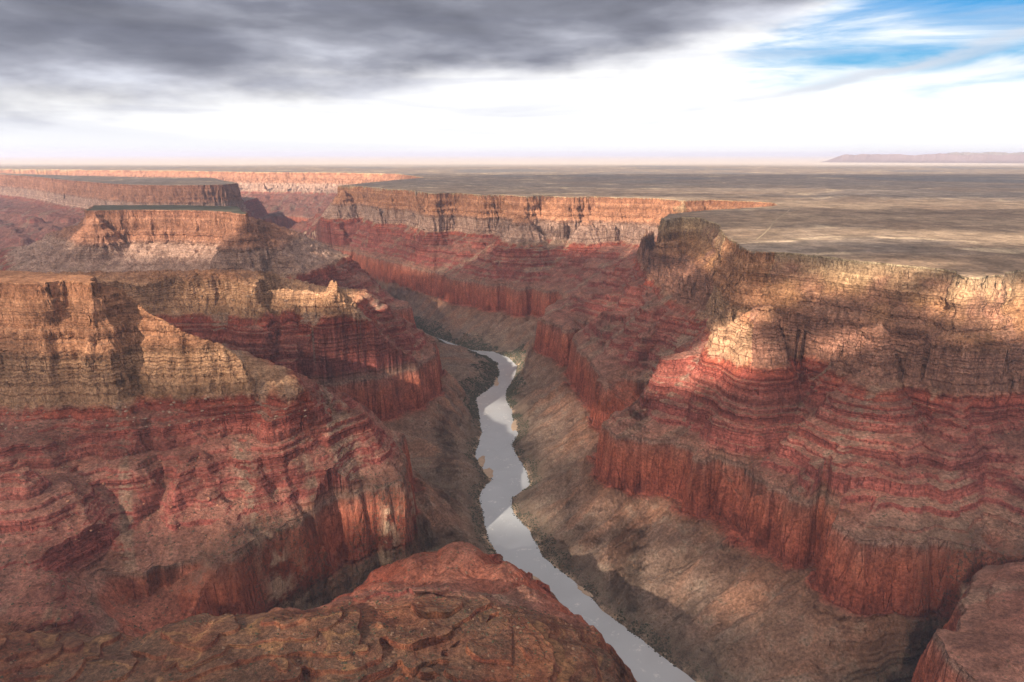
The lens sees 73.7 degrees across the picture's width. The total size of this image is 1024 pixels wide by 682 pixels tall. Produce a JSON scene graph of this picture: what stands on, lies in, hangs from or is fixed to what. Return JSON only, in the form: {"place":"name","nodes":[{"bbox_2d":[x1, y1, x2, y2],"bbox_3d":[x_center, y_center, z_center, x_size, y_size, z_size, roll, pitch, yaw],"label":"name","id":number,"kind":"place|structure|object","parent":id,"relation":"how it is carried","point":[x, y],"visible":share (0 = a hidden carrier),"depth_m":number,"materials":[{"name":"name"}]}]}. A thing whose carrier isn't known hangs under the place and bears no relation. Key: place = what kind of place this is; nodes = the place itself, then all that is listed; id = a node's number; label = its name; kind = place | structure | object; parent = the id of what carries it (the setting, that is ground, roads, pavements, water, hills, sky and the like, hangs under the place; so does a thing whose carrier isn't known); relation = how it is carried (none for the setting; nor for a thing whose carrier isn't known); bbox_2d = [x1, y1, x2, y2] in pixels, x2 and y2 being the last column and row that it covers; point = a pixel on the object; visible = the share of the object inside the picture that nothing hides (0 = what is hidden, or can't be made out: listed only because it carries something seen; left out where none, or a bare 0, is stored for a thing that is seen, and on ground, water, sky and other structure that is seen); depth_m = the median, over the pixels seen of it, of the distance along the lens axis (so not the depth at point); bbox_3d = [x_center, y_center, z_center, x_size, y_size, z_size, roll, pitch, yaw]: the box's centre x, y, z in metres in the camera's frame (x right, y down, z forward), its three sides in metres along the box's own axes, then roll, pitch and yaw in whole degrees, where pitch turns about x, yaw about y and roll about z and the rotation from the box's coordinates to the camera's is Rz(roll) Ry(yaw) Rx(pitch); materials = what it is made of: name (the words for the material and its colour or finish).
{"place":"outdoors","nodes":[
{"label":"outdoors","id":0,"kind":"place"},
{"bbox_2d":[0,173,271,248],"bbox_3d":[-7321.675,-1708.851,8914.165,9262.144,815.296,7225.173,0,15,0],"label":"upland","id":1,"kind":"structure","parent":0,"point":[34,207],"depth_m":7449.21,"materials":[{"name":"stone"}]},
{"bbox_2d":[0,205,415,324],"bbox_3d":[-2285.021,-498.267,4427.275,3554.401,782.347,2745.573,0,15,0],"label":"mesa","id":2,"kind":"structure","parent":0,"point":[118,238],"depth_m":3776.57,"materials":[{"name":"brown stone"}]},
{"bbox_2d":[0,270,417,636],"bbox_3d":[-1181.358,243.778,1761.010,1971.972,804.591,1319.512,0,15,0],"label":"cliff headland","id":3,"kind":"structure","parent":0,"point":[83,346],"depth_m":1667.13,"materials":[{"name":"red stone"}]},
{"bbox_2d":[0,169,421,226],"bbox_3d":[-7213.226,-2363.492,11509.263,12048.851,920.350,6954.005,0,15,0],"label":"canyon wall","id":4,"kind":"structure","parent":0,"point":[287,197],"depth_m":11436.49,"materials":[{"name":"stone"}]},
{"bbox_2d":[38,268,442,418],"bbox_3d":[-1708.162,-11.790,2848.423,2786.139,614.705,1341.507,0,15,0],"label":"rock ridge","id":5,"kind":"object","parent":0,"point":[378,356],"visible":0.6,"depth_m":2661.76,"materials":[{"name":"brown stone"}]},
{"bbox_2d":[0,156,1023,278],"bbox_3d":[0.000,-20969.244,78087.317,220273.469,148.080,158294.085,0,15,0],"label":"plateau","id":6,"kind":"structure","parent":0,"point":[965,219],"depth_m":6135.90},
{"bbox_2d":[822,153,1023,162],"bbox_3d":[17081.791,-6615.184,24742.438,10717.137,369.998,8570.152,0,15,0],"label":"escarpment","id":7,"kind":"structure","parent":6,"relation":"on","point":[927,158],"depth_m":25311.41,"materials":[{"name":"stone"}]},
{"bbox_2d":[947,152,1023,154],"bbox_3d":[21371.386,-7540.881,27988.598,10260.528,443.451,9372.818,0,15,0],"label":"mountain range","id":8,"kind":"structure","parent":6,"relation":"on","point":[990,153],"depth_m":28624.62,"materials":[{"name":"stone"}]},
{"bbox_2d":[0,0,1023,155],"label":"sky","id":9,"kind":"structure","parent":0,"point":[78,77],"materials":[{"name":"white"}]},
{"bbox_2d":[511,419,517,430],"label":"sand bar","id":10,"kind":"object","parent":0,"point":[514,426],"visible":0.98,"depth_m":3141.49,"materials":[{"name":"beige sand"}]},
{"bbox_2d":[289,185,776,316],"bbox_3d":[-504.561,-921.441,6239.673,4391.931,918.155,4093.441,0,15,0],"label":"canyon wall","id":11,"kind":"structure","parent":0,"point":[524,255],"depth_m":5061.15,"materials":[{"name":"brown stone"}]},
{"bbox_2d":[436,337,695,681],"bbox_3d":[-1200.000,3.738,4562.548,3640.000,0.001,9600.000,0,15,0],"label":"river","id":12,"kind":"structure","parent":0,"point":[510,538],"depth_m":2246.98,"materials":[{"name":"liquid"}]},
{"bbox_2d":[265,217,949,681],"bbox_3d":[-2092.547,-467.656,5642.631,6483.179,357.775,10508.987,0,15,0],"label":"canyon floor","id":13,"kind":"structure","parent":0,"point":[853,647],"depth_m":1982.46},
{"bbox_2d":[0,541,636,681],"bbox_3d":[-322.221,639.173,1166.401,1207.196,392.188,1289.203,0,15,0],"label":"rock shelf","id":14,"kind":"object","parent":13,"relation":"on","point":[450,645],"visible":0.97,"depth_m":1139.94,"materials":[{"name":"red stone"}]},
{"bbox_2d":[478,456,484,466],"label":"sand bar","id":15,"kind":"object","parent":13,"relation":"on","point":[481,460],"visible":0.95,"depth_m":2782.26,"materials":[{"name":"beige sand"}]},
{"bbox_2d":[483,468,492,481],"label":"sand bar","id":16,"kind":"object","parent":13,"relation":"on","point":[488,472],"visible":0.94,"depth_m":2678.12,"materials":[{"name":"beige sand"}]},
{"bbox_2d":[494,378,498,385],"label":"sand bar","id":17,"kind":"object","parent":13,"relation":"on","point":[496,382],"visible":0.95,"depth_m":3734.82,"materials":[{"name":"beige sand"}]},
{"bbox_2d":[0,371,1020,681],"bbox_3d":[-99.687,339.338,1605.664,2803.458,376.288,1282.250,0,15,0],"label":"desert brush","id":18,"kind":"object","parent":13,"relation":"on","point":[340,597],"visible":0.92,"depth_m":1233.33,"materials":[{"name":"plant"}]},
{"bbox_2d":[0,308,1023,681],"bbox_3d":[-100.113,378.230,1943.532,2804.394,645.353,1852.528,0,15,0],"label":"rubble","id":19,"kind":"object","parent":13,"relation":"on","point":[470,550],"visible":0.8,"depth_m":1622.41,"materials":[{"name":"brown stone"}]},
{"bbox_2d":[394,297,676,666],"bbox_3d":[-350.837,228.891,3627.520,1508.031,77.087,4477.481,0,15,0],"label":"scrub","id":20,"kind":"object","parent":13,"relation":"on","point":[483,389],"visible":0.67,"depth_m":3415.43,"materials":[{"name":"plant"}]},
{"bbox_2d":[577,585,592,596],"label":"sand bar","id":21,"kind":"object","parent":13,"relation":"on","point":[585,592],"visible":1,"depth_m":1950.37,"materials":[{"name":"beige sand"}]},
{"bbox_2d":[911,561,1023,681],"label":"cliff buttress","id":22,"kind":"structure","parent":13,"relation":"on","point":[978,636],"depth_m":1260.37,"materials":[{"name":"red stone"}]},
{"bbox_2d":[535,200,767,428],"bbox_3d":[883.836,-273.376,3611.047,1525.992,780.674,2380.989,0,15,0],"label":"rock promontory","id":23,"kind":"structure","parent":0,"point":[649,291],"depth_m":3101.58,"materials":[{"name":"brown stone"}]},
{"bbox_2d":[594,235,775,515],"bbox_3d":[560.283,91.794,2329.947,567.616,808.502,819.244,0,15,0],"label":"rock spur","id":24,"kind":"structure","parent":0,"point":[710,379],"depth_m":2157.44,"materials":[{"name":"brown stone"}]},
{"bbox_2d":[756,209,789,239],"bbox_3d":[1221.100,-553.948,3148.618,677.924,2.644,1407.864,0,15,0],"label":"dirt track","id":25,"kind":"structure","parent":0,"point":[771,225],"depth_m":2876.55,"materials":[{"name":"beige soil"}]},
{"bbox_2d":[706,252,1023,616],"bbox_3d":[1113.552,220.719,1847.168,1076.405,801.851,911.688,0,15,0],"label":"canyon wall","id":26,"kind":"structure","parent":0,"point":[936,347],"depth_m":1775.49,"materials":[{"name":"red stone"}]}
]}

